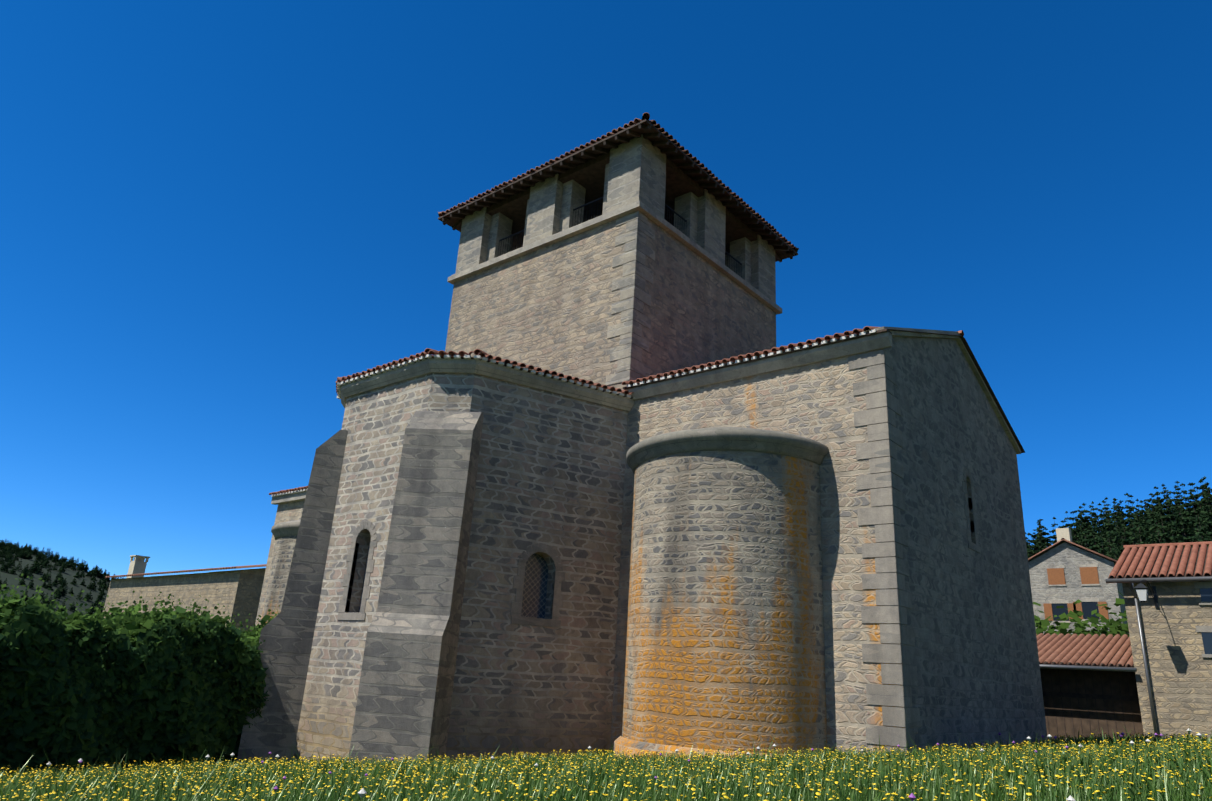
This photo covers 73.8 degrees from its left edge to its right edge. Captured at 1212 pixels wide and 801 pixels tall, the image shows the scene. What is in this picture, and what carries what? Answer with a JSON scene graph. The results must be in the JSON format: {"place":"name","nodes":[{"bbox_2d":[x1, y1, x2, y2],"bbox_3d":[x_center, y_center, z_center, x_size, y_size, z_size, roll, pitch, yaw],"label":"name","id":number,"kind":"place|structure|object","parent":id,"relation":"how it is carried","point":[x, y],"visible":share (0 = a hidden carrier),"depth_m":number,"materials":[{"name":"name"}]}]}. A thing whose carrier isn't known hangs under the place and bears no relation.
{"place":"outdoors","nodes":[
{"label":"outdoors","id":0,"kind":"place"},
{"bbox_2d":[0,548,109,618],"bbox_3d":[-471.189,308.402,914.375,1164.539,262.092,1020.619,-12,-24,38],"label":"hill","id":1,"kind":"structure","parent":0,"point":[69,574],"depth_m":852.40,"materials":[{"name":"green plant"}]},
{"bbox_2d":[0,539,121,617],"bbox_3d":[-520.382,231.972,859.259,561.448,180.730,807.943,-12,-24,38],"label":"pine crowns","id":2,"kind":"object","parent":1,"relation":"on","point":[22,552],"visible":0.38,"depth_m":916.98,"materials":[{"name":"green plant"}]},
{"bbox_2d":[0,0,1211,579],"label":"sky","id":3,"kind":"structure","parent":0,"point":[215,214],"materials":[{"name":"blue"}]},
{"bbox_2d":[486,151,756,254],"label":"belfry openings","id":4,"kind":"object","parent":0,"point":[589,176],"depth_m":27.41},
{"bbox_2d":[1108,541,1211,578],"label":"house roof tiles","id":5,"kind":"object","parent":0,"point":[1160,558],"visible":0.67,"depth_m":28.44,"materials":[{"name":"red tile"}]},
{"bbox_3d":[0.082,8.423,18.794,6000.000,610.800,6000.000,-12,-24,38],"label":"ground","id":6,"kind":"structure","parent":0,"visible":0},
{"bbox_2d":[0,573,279,774],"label":"hedge","id":7,"kind":"object","parent":6,"relation":"on","point":[108,689],"depth_m":16.19,"materials":[{"name":"green plant"}]},
{"bbox_2d":[103,570,264,630],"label":"barn walls","id":8,"kind":"structure","parent":6,"relation":"on","point":[239,591],"depth_m":43.22,"materials":[{"name":"beige stone"}]},
{"bbox_2d":[105,564,266,577],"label":"barn roof tiles","id":9,"kind":"object","parent":8,"relation":"on","point":[220,568],"visible":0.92,"depth_m":43.91,"materials":[{"name":"red tile"}]},
{"bbox_2d":[127,555,149,577],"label":"chimney","id":10,"kind":"object","parent":9,"relation":"on","point":[138,564],"visible":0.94,"depth_m":58.63,"materials":[{"name":"beige paint"}]},
{"bbox_2d":[145,568,265,576],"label":"roof","id":11,"kind":"structure","parent":8,"relation":"on","point":[260,570],"depth_m":41.97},
{"bbox_2d":[260,536,296,625],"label":"absidiole wall","id":12,"kind":"structure","parent":6,"relation":"on","point":[280,566],"depth_m":26.44,"materials":[{"name":"beige stone"}]},
{"bbox_2d":[271,519,300,539],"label":"cornice","id":13,"kind":"structure","parent":12,"relation":"attached to","point":[287,528],"depth_m":26.70,"materials":[{"name":"grey stone"}]},
{"bbox_2d":[255,500,304,625],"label":"chapel","id":14,"kind":"structure","parent":6,"relation":"on","point":[290,511],"depth_m":31.30,"materials":[{"name":"stone"}]},
{"bbox_2d":[269,486,307,494],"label":"roof tiles","id":15,"kind":"object","parent":14,"relation":"on","point":[288,490],"visible":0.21,"depth_m":31.42,"materials":[{"name":"tile"}]},
{"bbox_2d":[271,491,306,504],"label":"cornice","id":16,"kind":"structure","parent":14,"relation":"attached to","point":[289,498],"depth_m":31.42,"materials":[{"name":"grey stone"}]},
{"bbox_2d":[271,488,307,496],"bbox_3d":[-9.592,3.013,29.201,9.620,0.064,0.100,-12,-24,38],"label":"chapel eave mortar","id":17,"kind":"object","parent":16,"relation":"on","point":[291,492],"visible":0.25,"depth_m":31.32,"materials":[{"name":"white concrete"}]},
{"bbox_2d":[292,373,627,763],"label":"apse walls","id":18,"kind":"structure","parent":6,"relation":"on","point":[551,470],"depth_m":19.27,"materials":[{"name":"beige stone"}]},
{"bbox_2d":[236,430,347,765],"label":"buttress","id":19,"kind":"structure","parent":18,"relation":"attached to","point":[287,633],"depth_m":19.58,"materials":[{"name":"grey stone"}]},
{"bbox_2d":[337,521,377,619],"bbox_3d":[-5.851,4.032,19.250,1.160,2.335,0.124,-12,-24,38],"label":"window surround","id":20,"kind":"object","parent":18,"relation":"attached to","point":[363,525],"visible":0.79,"depth_m":19.19,"materials":[{"name":"stone"}]},
{"bbox_2d":[348,411,483,766],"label":"buttress","id":21,"kind":"structure","parent":18,"relation":"attached to","point":[404,698],"depth_m":17.24,"materials":[{"name":"grey stone"}]},
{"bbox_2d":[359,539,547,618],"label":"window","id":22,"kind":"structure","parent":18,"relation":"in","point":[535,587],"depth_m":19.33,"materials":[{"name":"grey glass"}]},
{"bbox_2d":[339,356,632,398],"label":"apse roof deck","id":23,"kind":"structure","parent":18,"relation":"on","point":[495,363],"depth_m":20.12,"materials":[{"name":"brown tile"}]},
{"bbox_2d":[336,348,633,394],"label":"roof tiles","id":24,"kind":"object","parent":23,"relation":"on","point":[442,353],"visible":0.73,"depth_m":20.23,"materials":[{"name":"brown tile"}]},
{"bbox_2d":[340,358,633,411],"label":"cornice","id":25,"kind":"structure","parent":18,"relation":"attached to","point":[443,365],"depth_m":20.24,"materials":[{"name":"grey stone"}]},
{"bbox_2d":[337,354,634,398],"bbox_3d":[-4.144,-0.054,22.393,8.811,0.064,5.126,-12,-24,38],"label":"apse eave mortar","id":26,"kind":"object","parent":25,"relation":"on","point":[428,356],"visible":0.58,"depth_m":20.26,"materials":[{"name":"white concrete"}]},
{"bbox_2d":[510,543,564,627],"bbox_3d":[-1.590,4.321,19.019,0.124,1.895,1.340,-25,-34,55],"label":"window surround","id":27,"kind":"object","parent":18,"relation":"attached to","point":[518,585],"visible":0.75,"depth_m":18.95,"materials":[{"name":"grey stone"}]},
{"bbox_2d":[0,733,1211,800],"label":"flower stalks","id":28,"kind":"object","parent":6,"relation":"on","point":[1045,749],"visible":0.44,"depth_m":9.31,"materials":[{"name":"green plant"}]},
{"bbox_2d":[79,732,1163,800],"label":"purple flowers","id":29,"kind":"object","parent":28,"relation":"attached to","point":[911,796],"visible":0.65,"depth_m":10.70,"materials":[{"name":"purple plant"}]},
{"bbox_2d":[46,728,1201,800],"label":"white flowers","id":30,"kind":"object","parent":28,"relation":"attached to","point":[362,792],"visible":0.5,"depth_m":12.09,"materials":[{"name":"white plant"}]},
{"bbox_2d":[0,728,1211,800],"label":"grass","id":31,"kind":"structure","parent":6,"relation":"on","point":[333,794],"depth_m":7.64,"materials":[{"name":"green plant"}]},
{"bbox_2d":[0,731,1211,800],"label":"yellow flowers","id":32,"kind":"object","parent":6,"relation":"on","point":[558,787],"visible":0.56,"depth_m":8.14,"materials":[{"name":"yellow plant"}]},
{"bbox_2d":[445,211,775,393],"bbox_3d":[-0.083,4.229,26.354,8.240,16.820,8.240,-12,-24,38],"label":"tower shaft","id":33,"kind":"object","parent":6,"relation":"on","point":[549,307],"visible":0.2,"depth_m":24.95,"materials":[{"name":"grey stone"}]},
{"bbox_2d":[447,200,781,314],"bbox_3d":[0.412,-3.825,29.101,8.580,0.270,8.580,-12,-24,38],"label":"string course","id":34,"kind":"object","parent":33,"relation":"attached to","point":[661,222],"visible":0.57,"depth_m":25.76,"materials":[{"name":"grey stone"}]},
{"bbox_2d":[455,134,775,302],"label":"belfry pillars","id":35,"kind":"structure","parent":33,"relation":"on","point":[635,169],"depth_m":26.65,"materials":[{"name":"grey stone"}]},
{"bbox_2d":[438,119,797,261],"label":"roof eaves","id":36,"kind":"object","parent":35,"relation":"on","point":[680,158],"visible":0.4,"depth_m":26.56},
{"bbox_2d":[438,112,798,251],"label":"roof tiles","id":37,"kind":"object","parent":36,"relation":"on","point":[646,115],"visible":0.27,"depth_m":26.23,"materials":[{"name":"brown tile"}]},
{"bbox_2d":[498,196,741,277],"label":"railings","id":38,"kind":"object","parent":35,"relation":"attached to","point":[667,206],"visible":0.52,"depth_m":26.24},
{"bbox_2d":[605,211,654,385],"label":"quoins","id":39,"kind":"object","parent":33,"relation":"attached to","point":[630,284],"visible":0.85,"depth_m":22.87,"materials":[{"name":"grey stone"}]},
{"bbox_2d":[614,450,826,760],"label":"round apse wall","id":40,"kind":"structure","parent":6,"relation":"on","point":[725,649],"depth_m":16.12,"materials":[{"name":"beige stone"}]},
{"bbox_2d":[626,427,827,474],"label":"apse cornice","id":41,"kind":"structure","parent":40,"relation":"on","point":[744,439],"depth_m":16.95,"materials":[{"name":"grey stone"}]},
{"bbox_2d":[610,336,1047,755],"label":"church wall","id":42,"kind":"structure","parent":6,"relation":"on","point":[974,657],"depth_m":18.57,"materials":[{"name":"stone"}]},
{"bbox_2d":[624,332,891,399],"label":"cornice","id":43,"kind":"structure","parent":42,"relation":"attached to","point":[828,352],"depth_m":18.93,"materials":[{"name":"grey stone"}]},
{"bbox_2d":[627,329,876,386],"bbox_3d":[3.181,-0.925,19.385,6.780,0.064,0.100,-12,-24,38],"label":"chapel east eave mortar","id":44,"kind":"object","parent":43,"relation":"on","point":[771,353],"visible":0.56,"depth_m":19.05,"materials":[{"name":"white concrete"}]},
{"bbox_2d":[623,328,1024,452],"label":"roof","id":45,"kind":"structure","parent":42,"relation":"on","point":[966,347],"depth_m":20.41,"materials":[{"name":"brown tile"}]},
{"bbox_2d":[622,326,1010,424],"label":"roof tiles","id":46,"kind":"object","parent":45,"relation":"on","point":[773,349],"visible":0.19,"depth_m":19.35,"materials":[{"name":"red tile"}]},
{"bbox_2d":[848,350,920,755],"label":"quoins","id":47,"kind":"object","parent":42,"relation":"attached to","point":[887,584],"visible":0.9,"depth_m":16.08,"materials":[{"name":"beige stone"}]},
{"bbox_2d":[863,326,1020,453],"bbox_3d":[9.285,-0.828,21.611,0.480,2.093,10.908,-12,-24,38],"label":"gable coping","id":48,"kind":"object","parent":42,"relation":"on","point":[979,379],"visible":0.32,"depth_m":21.94,"materials":[{"name":"grey stone"}]},
{"bbox_2d":[962,467,980,552],"bbox_3d":[9.137,2.721,20.339,0.124,2.115,1.008,-12,-24,38],"label":"slit window","id":49,"kind":"structure","parent":42,"relation":"in","point":[971,545],"depth_m":20.28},
{"bbox_2d":[1028,542,1128,634],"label":"house walls","id":50,"kind":"structure","parent":6,"relation":"on","point":[1070,557],"depth_m":53.15,"materials":[{"name":"grey stone"}]},
{"bbox_2d":[1028,541,1116,563],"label":"roof","id":51,"kind":"structure","parent":50,"relation":"on","point":[1045,551],"depth_m":54.15,"materials":[{"name":"brown tile"}]},
{"bbox_2d":[1056,528,1071,541],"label":"house chimney","id":52,"kind":"object","parent":51,"relation":"on","point":[1065,533],"visible":0.36,"depth_m":55.94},
{"bbox_2d":[1028,538,1116,561],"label":"house roof tiles","id":53,"kind":"object","parent":51,"relation":"on","point":[1064,539],"visible":0.06,"depth_m":53.49,"materials":[{"name":"red tile"}]},
{"bbox_2d":[1046,564,1100,622],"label":"house lintels","id":54,"kind":"object","parent":50,"relation":"in","point":[1082,600],"visible":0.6,"depth_m":52.78,"materials":[{"name":"white stone"}]},
{"bbox_2d":[1043,567,1108,620],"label":"window shutters","id":55,"kind":"object","parent":50,"relation":"attached to","point":[1089,575],"visible":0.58,"depth_m":52.70,"materials":[{"name":"brown wood"}]},
{"bbox_2d":[1052,602,1099,620],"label":"house windows","id":56,"kind":"structure","parent":50,"relation":"in","point":[1088,607],"depth_m":52.25,"materials":[{"name":"glass"}]},
{"bbox_2d":[1044,621,1113,636],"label":"wall","id":57,"kind":"structure","parent":6,"relation":"on","point":[1057,623],"depth_m":39.36,"materials":[{"name":"grey stone"}]},
{"bbox_2d":[1033,591,1129,637],"bbox_3d":[24.271,13.745,41.431,11.431,7.582,11.830,-12,-24,38],"label":"climbing vine","id":58,"kind":"object","parent":6,"relation":"on","point":[1120,628],"visible":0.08,"depth_m":39.94,"materials":[{"name":"green plant"}]},
{"bbox_2d":[1040,668,1143,739],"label":"shed walls","id":59,"kind":"structure","parent":6,"relation":"on","point":[1083,702],"depth_m":27.75,"materials":[{"name":"brown wood"}]},
{"bbox_2d":[1036,633,1133,665],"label":"shed roof tiles","id":60,"kind":"object","parent":59,"relation":"on","point":[1065,644],"visible":0.31,"depth_m":29.64,"materials":[{"name":"tile"}]},
{"bbox_2d":[1039,637,1133,666],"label":"tiled roof","id":61,"kind":"structure","parent":59,"relation":"on","point":[1086,664],"depth_m":28.20,"materials":[{"name":"red tile"}]},
{"bbox_2d":[1039,664,1136,671],"bbox_3d":[14.438,9.426,28.762,7.580,0.140,0.140,-12,-24,38],"label":"gutter","id":62,"kind":"object","parent":59,"relation":"attached to","point":[1097,668],"visible":0.35,"depth_m":27.20,"materials":[{"name":"grey metal"}]},
{"bbox_2d":[1042,668,1140,739],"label":"shed plank joints","id":63,"kind":"object","parent":59,"relation":"attached to","point":[1095,696],"visible":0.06,"depth_m":27.77,"materials":[{"name":"black wood"}]},
{"bbox_2d":[1122,581,1211,741],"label":"house walls","id":64,"kind":"structure","parent":6,"relation":"on","point":[1179,670],"depth_m":26.03,"materials":[{"name":"beige stone"}]},
{"bbox_2d":[1134,579,1158,607],"bbox_3d":[17.624,6.279,26.389,0.396,0.825,1.477,-13,-25,40],"label":"street lantern","id":65,"kind":"object","parent":64,"relation":"attached to","point":[1142,586],"depth_m":25.96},
{"bbox_2d":[1105,576,1211,733],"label":"gutter and downpipe","id":66,"kind":"object","parent":64,"relation":"attached to","point":[1132,581],"visible":0.88,"depth_m":26.39,"materials":[{"name":"grey metal"}]},
{"bbox_2d":[1194,582,1211,657],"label":"house lintels","id":67,"kind":"object","parent":64,"relation":"in","point":[1197,585],"visible":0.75,"depth_m":25.83,"materials":[{"name":"grey stone"}]},
{"bbox_2d":[1199,588,1211,653],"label":"house windows","id":68,"kind":"structure","parent":64,"relation":"in","point":[1206,594],"depth_m":25.68,"materials":[{"name":"glass"}]},
{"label":"hill","id":69,"kind":"structure","parent":0,"visible":0},
{"bbox_2d":[1025,476,1211,560],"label":"pine crowns","id":70,"kind":"object","parent":69,"relation":"on","point":[1155,516],"visible":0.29,"depth_m":320.09,"materials":[{"name":"green plant"}]}
]}

